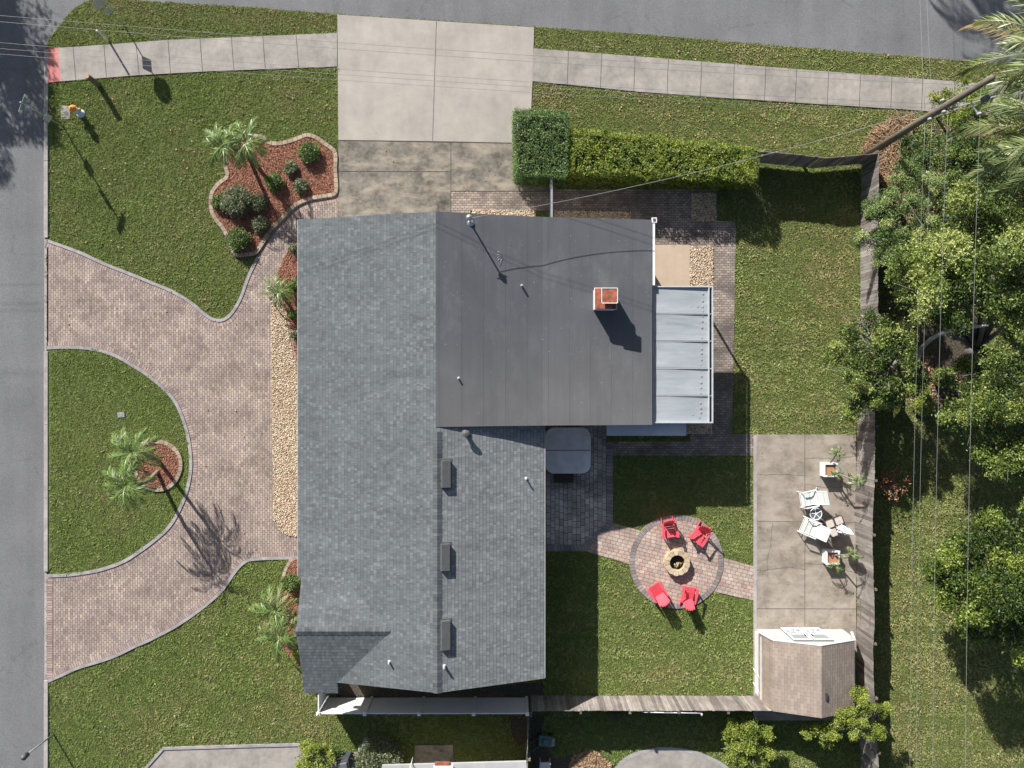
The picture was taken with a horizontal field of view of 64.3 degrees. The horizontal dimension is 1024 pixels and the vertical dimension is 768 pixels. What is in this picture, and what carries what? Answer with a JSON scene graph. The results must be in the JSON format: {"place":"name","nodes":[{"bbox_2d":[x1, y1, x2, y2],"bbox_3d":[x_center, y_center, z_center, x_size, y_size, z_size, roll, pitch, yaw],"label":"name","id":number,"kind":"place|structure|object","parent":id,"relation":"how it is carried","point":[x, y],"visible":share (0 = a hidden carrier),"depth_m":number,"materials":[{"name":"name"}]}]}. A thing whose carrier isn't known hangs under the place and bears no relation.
{"place":"outdoors","nodes":[
{"label":"outdoors","id":0,"kind":"place"},
{"bbox_2d":[48,349,188,573],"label":"island lawn","id":1,"kind":"structure","parent":0,"point":[105,462],"depth_m":37.97,"materials":[{"name":"plant"}]},
{"bbox_2d":[139,443,177,487],"bbox_3d":[-16.492,3.806,38.035,2.280,0.170,2.380,0,90,0],"label":"mulch bed","id":2,"kind":"object","parent":1,"relation":"on","point":[169,451],"visible":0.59,"depth_m":37.95,"materials":[{"name":"wood"}]},
{"bbox_2d":[102,457,159,511],"bbox_3d":[-16.485,4.334,36.186,2.347,3.692,2.365,0,90,0],"label":"palm tree","id":3,"kind":"object","parent":2,"relation":"on","point":[135,484],"visible":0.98,"depth_m":34.87,"materials":[{"name":"plant"}]},
{"bbox_2d":[107,426,163,477],"bbox_3d":[-16.259,2.966,36.195,2.460,3.682,2.330,0,90,0],"label":"palm tree","id":4,"kind":"object","parent":2,"relation":"on","point":[145,454],"visible":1,"depth_m":34.85,"materials":[{"name":"plant"}]},
{"bbox_2d":[47,194,337,671],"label":"paver driveway","id":5,"kind":"structure","parent":0,"point":[194,556],"depth_m":37.98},
{"bbox_2d":[46,197,337,679],"bbox_3d":[-14.900,2.525,37.974,13.750,0.001,22.551,0,90,0],"label":"paver border","id":6,"kind":"object","parent":5,"relation":"on","point":[51,580],"visible":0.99,"depth_m":37.97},
{"bbox_2d":[58,33,336,81],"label":"sidewalk","id":7,"kind":"structure","parent":0,"point":[253,53],"depth_m":37.96,"materials":[{"name":"concrete"}]},
{"bbox_2d":[148,746,336,767],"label":"neighbour driveway","id":8,"kind":"structure","parent":0,"point":[268,757],"depth_m":37.97,"materials":[{"name":"concrete"}]},
{"bbox_2d":[337,15,533,142],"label":"driveway","id":9,"kind":"structure","parent":0,"point":[370,109],"depth_m":37.95,"materials":[{"name":"concrete"}]},
{"bbox_2d":[336,682,543,698],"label":"bare dirt","id":10,"kind":"structure","parent":0,"point":[501,691],"depth_m":37.99,"materials":[{"name":"soil"}]},
{"bbox_2d":[316,696,528,715],"bbox_3d":[-3.956,14.620,37.010,9.433,1.980,0.160,0,90,0],"label":"vinyl fence","id":11,"kind":"object","parent":10,"relation":"on","point":[417,706],"visible":0.99,"depth_m":36.89,"materials":[{"name":"plastic"}]},
{"bbox_2d":[338,141,555,216],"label":"old driveway","id":12,"kind":"structure","parent":0,"point":[471,166],"depth_m":37.95,"materials":[{"name":"concrete"}]},
{"bbox_2d":[338,21,530,191],"bbox_3d":[-2.899,-11.008,37.948,8.464,0.006,8.311,39,90,0],"label":"driveway joint","id":13,"kind":"object","parent":12,"relation":"on","point":[426,141],"visible":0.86,"depth_m":37.95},
{"bbox_2d":[0,0,1023,767],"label":"road","id":14,"kind":"structure","parent":0,"point":[884,26],"depth_m":38.07,"materials":[{"name":"asphalt"}]},
{"bbox_2d":[44,0,1023,767],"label":"lawn","id":15,"kind":"structure","parent":0,"point":[661,464],"depth_m":38.00,"materials":[{"name":"plant"}]},
{"bbox_2d":[44,50,48,767],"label":"kerb","id":16,"kind":"structure","parent":15,"relation":"on","point":[46,237],"depth_m":37.93,"materials":[{"name":"concrete"}]},
{"bbox_2d":[44,48,60,82],"bbox_3d":[-21.389,-14.860,38.038,0.658,0.164,1.574,-5,90,0],"label":"tactile strip","id":17,"kind":"object","parent":15,"relation":"on","point":[53,70],"visible":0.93,"depth_m":37.96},
{"bbox_2d":[132,440,182,491],"bbox_3d":[-16.492,3.806,37.972,2.340,0.155,2.440,0,90,0],"label":"bed edging","id":18,"kind":"object","parent":15,"relation":"on","point":[179,456],"visible":0.56,"depth_m":37.90,"materials":[{"name":"beige concrete"}]},
{"bbox_2d":[47,240,296,682],"bbox_3d":[-15.681,3.597,37.994,12.019,0.112,20.664,0,90,0],"label":"concrete edging","id":19,"kind":"object","parent":15,"relation":"on","point":[171,396],"visible":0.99,"depth_m":37.95,"materials":[{"name":"concrete"}]},
{"bbox_2d":[145,743,298,767],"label":"kerb","id":20,"kind":"structure","parent":15,"relation":"on","point":[221,746],"depth_m":37.92,"materials":[{"name":"concrete"}]},
{"bbox_2d":[208,133,338,257],"bbox_3d":[-11.381,-9.529,37.972,6.745,0.155,4.998,-37,90,0],"label":"bed edging","id":21,"kind":"object","parent":15,"relation":"on","point":[289,210],"visible":0.82,"depth_m":37.90,"materials":[{"name":"beige concrete"}]},
{"bbox_2d":[213,137,333,252],"bbox_3d":[-11.381,-9.529,38.035,6.685,0.170,4.938,-37,90,0],"label":"mulch bed","id":22,"kind":"object","parent":15,"relation":"on","point":[305,178],"visible":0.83,"depth_m":37.95,"materials":[{"name":"wood"}]},
{"bbox_2d":[201,122,249,169],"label":"palm tree","id":23,"kind":"object","parent":22,"relation":"on","point":[220,141],"visible":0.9,"depth_m":35.53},
{"bbox_2d":[220,183,253,219],"bbox_3d":[-12.694,-8.472,37.493,1.620,1.018,1.666,34,90,0],"label":"shrub","id":24,"kind":"object","parent":22,"relation":"on","point":[232,196],"visible":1,"depth_m":37.33,"materials":[{"name":"green plant"}]},
{"bbox_2d":[137,137,337,665],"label":"mulch chips","id":25,"kind":"object","parent":22,"relation":"on","point":[286,260],"visible":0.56,"depth_m":37.92,"materials":[{"name":"wood"}]},
{"bbox_2d":[224,227,252,252],"bbox_3d":[-12.636,-6.672,37.599,1.264,0.807,1.236,39,90,0],"label":"shrub","id":26,"kind":"object","parent":22,"relation":"on","point":[240,241],"visible":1,"depth_m":37.48,"materials":[{"name":"green plant"}]},
{"bbox_2d":[220,116,269,168],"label":"palm tree","id":27,"kind":"object","parent":22,"relation":"on","point":[248,146],"visible":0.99,"depth_m":35.33,"materials":[{"name":"plant"}]},
{"bbox_2d":[248,192,268,212],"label":"shrub","id":28,"kind":"object","parent":22,"relation":"on","point":[259,203],"visible":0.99,"depth_m":37.60,"materials":[{"name":"green plant"}]},
{"bbox_2d":[250,215,269,233],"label":"shrub","id":29,"kind":"object","parent":22,"relation":"on","point":[258,225],"visible":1,"depth_m":37.62,"materials":[{"name":"green plant"}]},
{"bbox_2d":[264,171,284,193],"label":"shrub","id":30,"kind":"object","parent":22,"relation":"on","point":[273,180],"visible":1,"depth_m":37.59,"materials":[{"name":"green plant"}]},
{"bbox_2d":[296,141,321,163],"bbox_3d":[-9.408,-10.729,37.656,1.181,0.694,1.141,0,90,0],"label":"shrub","id":31,"kind":"object","parent":22,"relation":"on","point":[310,155],"visible":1,"depth_m":37.54,"materials":[{"name":"green plant"}]},
{"bbox_2d":[271,301,296,536],"bbox_3d":[-10.358,1.657,38.035,1.731,0.170,11.075,0,90,0],"label":"gravel bed","id":32,"kind":"object","parent":15,"relation":"on","point":[284,427],"visible":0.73,"depth_m":37.95,"materials":[{"name":"gravel"}]},
{"bbox_2d":[279,253,296,353],"bbox_3d":[-10.358,-3.851,38.035,1.134,0.170,6.508,0,90,0],"label":"mulch bed","id":33,"kind":"object","parent":15,"relation":"on","point":[288,282],"visible":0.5,"depth_m":37.95,"materials":[{"name":"wood"}]},
{"bbox_2d":[261,274,295,307],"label":"palm tree","id":34,"kind":"object","parent":33,"relation":"on","point":[279,284],"visible":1,"depth_m":36.95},
{"bbox_2d":[280,560,299,663],"bbox_3d":[-9.955,11.119,38.035,2.000,0.170,6.119,0,90,0],"label":"mulch bed","id":35,"kind":"object","parent":15,"relation":"on","point":[290,603],"visible":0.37,"depth_m":37.95,"materials":[{"name":"wood"}]},
{"bbox_2d":[249,581,298,636],"bbox_3d":[-10.514,10.136,36.774,2.202,2.518,2.176,45,90,0],"label":"palm tree","id":36,"kind":"object","parent":35,"relation":"on","point":[280,611],"visible":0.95,"depth_m":36.04,"materials":[{"name":"plant"}]},
{"bbox_2d":[255,606,297,662],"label":"palm tree","id":37,"kind":"object","parent":35,"relation":"on","point":[281,640],"visible":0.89,"depth_m":35.89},
{"bbox_2d":[279,573,300,593],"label":"shrub","id":38,"kind":"object","parent":35,"relation":"on","point":[293,583],"visible":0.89,"depth_m":37.27,"materials":[{"name":"green plant"}]},
{"bbox_2d":[294,738,337,767],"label":"shrub","id":39,"kind":"object","parent":15,"relation":"on","point":[309,748],"visible":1,"depth_m":36.82,"materials":[{"name":"green plant"}]},
{"bbox_2d":[350,733,405,767],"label":"shrub","id":40,"kind":"object","parent":15,"relation":"on","point":[378,752],"visible":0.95,"depth_m":37.29,"materials":[{"name":"green plant"}]},
{"bbox_2d":[415,744,453,762],"bbox_3d":[-3.627,17.269,38.035,1.821,0.170,0.925,0,90,0],"label":"stone pad","id":41,"kind":"object","parent":15,"relation":"on","point":[430,753],"visible":0.79,"depth_m":37.95,"materials":[{"name":"stone"}]},
{"bbox_2d":[382,757,525,767],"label":"neighbour house","id":42,"kind":"structure","parent":15,"relation":"on","point":[489,764],"depth_m":35.12,"materials":[{"name":"paint"}]},
{"bbox_2d":[270,193,716,536],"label":"river gravel","id":43,"kind":"structure","parent":15,"relation":"on","point":[564,214],"depth_m":37.93,"materials":[{"name":"gravel"}]},
{"bbox_2d":[451,192,549,212],"bbox_3d":[-0.493,-8.179,38.037,4.686,0.166,1.552,0,90,0],"label":"paver apron","id":44,"kind":"object","parent":15,"relation":"on","point":[462,202],"visible":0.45,"depth_m":37.95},
{"bbox_2d":[295,211,712,693],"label":"house","id":45,"kind":"structure","parent":15,"relation":"on","point":[451,366],"depth_m":34.23,"materials":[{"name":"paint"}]},
{"bbox_2d":[509,716,529,744],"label":"bare dirt","id":46,"kind":"structure","parent":15,"relation":"on","point":[519,730],"depth_m":37.99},
{"bbox_2d":[49,34,1022,764],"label":"scattered leaves","id":47,"kind":"object","parent":15,"relation":"on","point":[743,366],"visible":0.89,"depth_m":37.93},
{"bbox_2d":[511,106,570,188],"bbox_3d":[1.293,-10.720,36.869,2.786,2.262,3.296,0,90,0],"label":"hedge","id":48,"kind":"object","parent":15,"relation":"on","point":[540,151],"visible":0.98,"depth_m":36.15,"materials":[{"name":"green plant"}]},
{"bbox_2d":[531,715,613,767],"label":"bare dirt","id":49,"kind":"structure","parent":15,"relation":"on","point":[543,754],"depth_m":37.99,"materials":[{"name":"soil"}]},
{"bbox_2d":[568,749,611,767],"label":"fallen leaves","id":50,"kind":"object","parent":49,"relation":"on","point":[581,757],"visible":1,"depth_m":37.95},
{"bbox_2d":[545,425,605,544],"bbox_3d":[2.493,4.343,38.045,3.791,0.150,6.298,0,90,0],"label":"paver court","id":51,"kind":"object","parent":15,"relation":"on","point":[579,516],"visible":0.53,"depth_m":37.97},
{"bbox_2d":[545,427,590,472],"bbox_3d":[2.541,3.029,37.511,2.083,0.918,2.098,0,90,0],"label":"hot tub","id":52,"kind":"object","parent":51,"relation":"on","point":[567,449],"visible":0.99,"depth_m":37.08,"materials":[{"name":"plastic"}]},
{"bbox_2d":[546,442,612,550],"bbox_3d":[3.930,5.703,38.005,2.253,0.090,5.996,30,90,0],"label":"charcoal paver border","id":53,"kind":"object","parent":51,"relation":"attached to","point":[587,544],"visible":1,"depth_m":37.96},
{"bbox_2d":[553,189,752,455],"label":"paver walkway","id":54,"kind":"structure","parent":15,"relation":"on","point":[670,209],"depth_m":37.97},
{"bbox_2d":[652,245,689,286],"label":"beige slab","id":55,"kind":"structure","parent":54,"relation":"on","point":[672,265],"depth_m":37.94,"materials":[{"name":"concrete"}]},
{"bbox_2d":[690,246,712,285],"bbox_3d":[8.836,-5.149,38.002,1.075,0.095,2.537,0,90,0],"label":"gravel bed","id":56,"kind":"object","parent":54,"relation":"on","point":[706,264],"visible":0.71,"depth_m":37.95,"materials":[{"name":"gravel"}]},
{"bbox_2d":[691,193,715,221],"bbox_3d":[8.940,-8.224,38.002,1.164,0.095,1.343,0,90,0],"label":"gravel bed","id":57,"kind":"object","parent":54,"relation":"on","point":[699,211],"visible":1,"depth_m":37.95,"materials":[{"name":"gravel"}]},
{"bbox_2d":[529,695,778,713],"bbox_3d":[6.343,14.583,37.112,11.055,1.836,0.178,0,90,0],"label":"wooden fence","id":58,"kind":"object","parent":15,"relation":"on","point":[678,704],"visible":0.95,"depth_m":37.01,"materials":[{"name":"wood"}]},
{"bbox_2d":[567,127,765,191],"bbox_3d":[6.763,-10.088,36.938,8.972,2.124,2.423,5,90,0],"label":"hedge","id":59,"kind":"object","parent":15,"relation":"on","point":[621,157],"visible":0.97,"depth_m":36.28,"materials":[{"name":"green plant"}]},
{"bbox_2d":[615,747,728,767],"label":"patio edging","id":60,"kind":"object","parent":15,"relation":"on","point":[648,750],"visible":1,"depth_m":37.94,"materials":[{"name":"concrete"}]},
{"bbox_2d":[721,711,776,767],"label":"shrub","id":61,"kind":"object","parent":15,"relation":"on","point":[747,748],"visible":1,"depth_m":36.56,"materials":[{"name":"green plant"}]},
{"bbox_2d":[754,435,855,719],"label":"patio slab","id":62,"kind":"structure","parent":15,"relation":"on","point":[805,598],"depth_m":37.95,"materials":[{"name":"concrete"}]},
{"bbox_2d":[753,435,756,716],"bbox_3d":[11.328,8.955,37.996,0.150,0.108,13.134,0,90,0],"label":"slab edge","id":63,"kind":"object","parent":62,"relation":"attached to","point":[755,536],"visible":0.67,"depth_m":37.94,"materials":[{"name":"concrete"}]},
{"bbox_2d":[753,627,855,717],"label":"shed","id":64,"kind":"structure","parent":62,"relation":"on","point":[807,671],"depth_m":35.87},
{"bbox_2d":[780,627,812,640],"bbox_3d":[12.920,11.348,37.000,0.860,1.800,0.085,0,90,0],"label":"door","id":65,"kind":"structure","parent":64,"relation":"in","point":[795,633],"depth_m":36.91,"materials":[{"name":"white paint"}]},
{"bbox_2d":[800,627,833,640],"bbox_3d":[13.840,11.348,37.000,0.860,1.800,0.085,0,90,0],"label":"door","id":66,"kind":"structure","parent":64,"relation":"in","point":[815,633],"depth_m":36.91,"materials":[{"name":"white paint"}]},
{"bbox_2d":[797,487,829,508],"bbox_3d":[13.819,5.261,37.390,1.049,1.026,0.801,-11,90,0],"label":"sling chair","id":67,"kind":"object","parent":62,"relation":"on","point":[814,497],"visible":1,"depth_m":37.45,"materials":[{"name":"fabric"}]},
{"bbox_2d":[797,516,831,541],"bbox_3d":[13.874,6.682,37.390,1.049,1.026,0.801,23,90,0],"label":"sling chair","id":68,"kind":"object","parent":62,"relation":"on","point":[815,529],"visible":1,"depth_m":37.46,"materials":[{"name":"fabric"}]},
{"bbox_2d":[822,549,839,564],"bbox_3d":[14.743,7.982,37.685,0.670,0.530,0.640,0,90,0],"label":"planter box","id":69,"kind":"object","parent":62,"relation":"on","point":[828,556],"visible":0.98,"depth_m":37.51,"materials":[{"name":"white paint"}]},
{"bbox_2d":[820,513,846,537],"bbox_3d":[14.833,6.531,37.609,0.880,0.674,0.880,-20,90,0],"label":"patio table","id":70,"kind":"object","parent":62,"relation":"on","point":[832,523],"visible":0.79,"depth_m":37.27,"materials":[{"name":"brown metal"}]},
{"bbox_2d":[749,148,878,167],"bbox_3d":[13.581,-10.226,37.077,5.460,1.905,0.417,1,90,0],"label":"wooden fence","id":71,"kind":"object","parent":15,"relation":"on","point":[787,159],"visible":0.94,"depth_m":36.89,"materials":[{"name":"wood"}]},
{"bbox_2d":[798,684,894,749],"bbox_3d":[15.270,15.328,36.469,3.505,3.074,3.805,41,90,0],"label":"young tree","id":72,"kind":"object","parent":15,"relation":"on","point":[842,716],"visible":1,"depth_m":35.61,"materials":[{"name":"green plant"}]},
{"bbox_2d":[854,152,881,767],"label":"wooden fence","id":73,"kind":"object","parent":15,"relation":"on","point":[865,641],"visible":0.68,"depth_m":36.98,"materials":[{"name":"wood"}]},
{"bbox_2d":[820,305,932,424],"bbox_3d":[15.524,-0.988,35.906,4.430,4.198,5.013,-19,90,0],"label":"oak tree","id":74,"kind":"object","parent":15,"relation":"on","point":[890,393],"visible":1,"depth_m":34.69,"materials":[{"name":"green plant"}]},
{"bbox_2d":[874,467,911,503],"bbox_3d":[17.398,4.623,37.381,1.508,1.259,1.795,-43,90,0],"label":"dry shrub","id":75,"kind":"object","parent":15,"relation":"on","point":[885,486],"visible":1,"depth_m":37.33,"materials":[{"name":"brown plant"}]},
{"bbox_2d":[910,394,937,417],"bbox_3d":[19.077,0.959,37.712,1.164,0.584,1.191,-31,90,0],"label":"shrub","id":76,"kind":"object","parent":15,"relation":"on","point":[924,406],"visible":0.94,"depth_m":37.65,"materials":[{"name":"green plant"}]},
{"bbox_2d":[861,74,996,154],"bbox_3d":[16.590,-10.229,32.949,1.109,10.102,0.852,35,90,0],"label":"utility pole","id":77,"kind":"object","parent":15,"relation":"on","point":[905,130],"visible":0.98,"depth_m":31.02,"materials":[{"name":"wood"}]},
{"bbox_2d":[4,54,927,113],"bbox_3d":[-9.785,-12.301,31.900,52.568,1.012,0.012,4,90,0],"label":"power line","id":78,"kind":"object","parent":77,"relation":"attached to","point":[470,88],"visible":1,"depth_m":32.27,"materials":[{"name":"metal"}]},
{"bbox_2d":[0,48,941,108],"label":"power line","id":79,"kind":"object","parent":77,"relation":"attached to","point":[475,83],"visible":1,"depth_m":31.67,"materials":[{"name":"metal"}]},
{"bbox_2d":[8,43,946,104],"bbox_3d":[-9.785,-12.401,31.000,52.576,1.012,0.012,4,90,0],"label":"power line","id":80,"kind":"object","parent":77,"relation":"attached to","point":[490,79],"visible":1,"depth_m":31.37,"materials":[{"name":"metal"}]},
{"bbox_2d":[0,15,971,79],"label":"power line","id":81,"kind":"object","parent":77,"relation":"attached to","point":[487,52],"visible":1,"depth_m":29.17,"materials":[{"name":"metal"}]},
{"bbox_2d":[7,22,977,85],"bbox_3d":[-9.785,-12.426,29.025,52.583,1.062,0.012,4,90,0],"label":"power line","id":82,"kind":"object","parent":77,"relation":"attached to","point":[500,59],"visible":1,"depth_m":29.41,"materials":[{"name":"metal"}]},
{"bbox_2d":[473,105,941,217],"bbox_3d":[7.368,-8.627,32.175,18.499,2.569,0.020,-12,90,0],"label":"service line","id":83,"kind":"object","parent":77,"relation":"attached to","point":[710,168],"visible":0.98,"depth_m":33.00,"materials":[{"name":"rubber"}]},
{"bbox_2d":[933,114,947,694],"bbox_3d":[16.314,15.750,31.150,0.013,0.913,52.501,0,90,0],"label":"power line","id":84,"kind":"object","parent":77,"relation":"attached to","point":[938,403],"visible":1,"depth_m":31.30,"materials":[{"name":"metal"}]},
{"bbox_2d":[965,96,980,767],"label":"power line","id":85,"kind":"object","parent":77,"relation":"attached to","point":[970,428],"visible":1,"depth_m":29.66,"materials":[{"name":"metal"}]},
{"bbox_2d":[917,495,1023,667],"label":"shade tree","id":86,"kind":"object","parent":15,"relation":"on","point":[981,614],"visible":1,"depth_m":33.72,"materials":[{"name":"green plant"}]},
{"bbox_2d":[925,72,1023,144],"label":"thicket tree","id":87,"kind":"object","parent":15,"relation":"on","point":[962,113],"visible":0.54,"depth_m":35.98,"materials":[{"name":"green plant"}]},
{"bbox_2d":[956,0,1023,151],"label":"queen palm","id":88,"kind":"object","parent":15,"relation":"on","point":[1010,89],"visible":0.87,"depth_m":29.88,"materials":[{"name":"plant"}]},
{"bbox_2d":[586,523,639,563],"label":"fire pit path","id":89,"kind":"structure","parent":0,"point":[615,541],"depth_m":37.97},
{"bbox_2d":[615,747,722,767],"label":"neighbour patio","id":90,"kind":"structure","parent":0,"point":[666,759],"depth_m":37.95,"materials":[{"name":"concrete"}]},
{"bbox_2d":[629,514,723,603],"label":"fire pit patio","id":91,"kind":"structure","parent":0,"point":[653,548],"depth_m":37.96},
{"bbox_2d":[646,581,669,606],"bbox_3d":[6.769,9.687,37.495,0.773,0.953,0.970,-32,90,0],"label":"adirondack chair","id":92,"kind":"object","parent":91,"relation":"on","point":[661,597],"visible":1,"depth_m":37.55,"materials":[{"name":"red plastic"}]},
{"bbox_2d":[660,516,678,539],"bbox_3d":[7.248,6.619,37.495,0.773,0.953,0.970,-8,90,0],"label":"adirondack chair","id":93,"kind":"object","parent":91,"relation":"on","point":[671,522],"visible":1,"depth_m":37.58,"materials":[{"name":"red plastic"}]},
{"bbox_2d":[663,549,689,575],"bbox_3d":[7.644,8.269,37.784,1.213,0.341,1.214,0,90,0],"label":"fire pit","id":94,"kind":"object","parent":91,"relation":"on","point":[675,563],"visible":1,"depth_m":37.62,"materials":[{"name":"beige stone"}]},
{"bbox_2d":[630,515,723,608],"bbox_3d":[7.672,8.284,37.999,4.390,0.102,4.390,0,90,0],"label":"charcoal paver border","id":95,"kind":"object","parent":91,"relation":"attached to","point":[645,593],"visible":0.94,"depth_m":37.95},
{"bbox_2d":[679,585,698,610],"bbox_3d":[8.144,9.848,37.495,0.773,0.953,0.970,9,90,0],"label":"adirondack chair","id":96,"kind":"object","parent":91,"relation":"on","point":[687,601],"visible":1,"depth_m":37.55,"materials":[{"name":"red plastic"}]},
{"bbox_2d":[688,520,712,547],"bbox_3d":[8.717,6.901,37.495,0.773,0.953,0.970,35,90,0],"label":"adirondack chair","id":97,"kind":"object","parent":91,"relation":"on","point":[703,530],"visible":1,"depth_m":37.57,"materials":[{"name":"red plastic"}]},
{"bbox_2d":[713,558,752,599],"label":"fire pit path","id":98,"kind":"structure","parent":0,"point":[736,579],"depth_m":37.97,"materials":[{"name":"brick"}]},
{"bbox_2d":[533,48,1023,116],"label":"sidewalk","id":99,"kind":"structure","parent":0,"point":[755,86],"depth_m":37.96,"materials":[{"name":"concrete"}]},
{"bbox_2d":[892,314,969,409],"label":"bare dirt","id":100,"kind":"structure","parent":0,"point":[948,347],"depth_m":37.99,"materials":[{"name":"soil"}]},
{"bbox_2d":[931,366,957,389],"bbox_3d":[19.986,-0.296,37.633,1.104,0.738,1.141,0,90,0],"label":"shrub","id":101,"kind":"object","parent":100,"relation":"on","point":[947,374],"visible":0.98,"depth_m":37.50,"materials":[{"name":"green plant"}]},
{"bbox_2d":[883,173,1023,488],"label":"oak tree","id":102,"kind":"object","parent":100,"relation":"on","point":[987,402],"visible":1,"depth_m":32.31,"materials":[{"name":"green plant"}]},
{"bbox_2d":[874,115,1023,332],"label":"bare dirt","id":103,"kind":"structure","parent":0,"point":[910,228],"depth_m":37.99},
{"bbox_2d":[860,109,918,189],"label":"dead frond litter","id":104,"kind":"object","parent":103,"relation":"on","point":[886,156],"visible":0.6,"depth_m":37.85,"materials":[{"name":"brown plant"}]},
{"bbox_2d":[860,151,926,231],"bbox_3d":[17.027,-8.265,36.350,2.434,3.305,4.073,42,90,0],"label":"feathery tree","id":105,"kind":"object","parent":103,"relation":"on","point":[880,208],"visible":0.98,"depth_m":35.23,"materials":[{"name":"green plant"}]},
{"bbox_2d":[848,176,942,268],"bbox_3d":[17.315,-6.687,36.140,4.704,3.727,3.227,-43,90,0],"label":"feathery tree","id":106,"kind":"object","parent":103,"relation":"on","point":[885,252],"visible":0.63,"depth_m":34.99,"materials":[{"name":"green plant"}]},
{"bbox_2d":[893,119,1013,187],"bbox_3d":[19.374,-10.021,36.344,5.001,3.321,3.166,0,90,0],"label":"thicket tree","id":107,"kind":"object","parent":103,"relation":"on","point":[966,149],"visible":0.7,"depth_m":35.43,"materials":[{"name":"green plant"}]},
{"bbox_2d":[888,191,1021,414],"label":"fallen leaves","id":108,"kind":"object","parent":103,"relation":"on","point":[944,390],"visible":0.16,"depth_m":37.96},
{"bbox_2d":[918,167,1023,241],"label":"thicket tree","id":109,"kind":"object","parent":103,"relation":"on","point":[924,176],"visible":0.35,"depth_m":35.01,"materials":[{"name":"green plant"}]},
{"bbox_2d":[957,82,1023,207],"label":"queen palm","id":110,"kind":"object","parent":103,"relation":"on","point":[1005,109],"visible":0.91,"depth_m":30.60,"materials":[{"name":"plant"}]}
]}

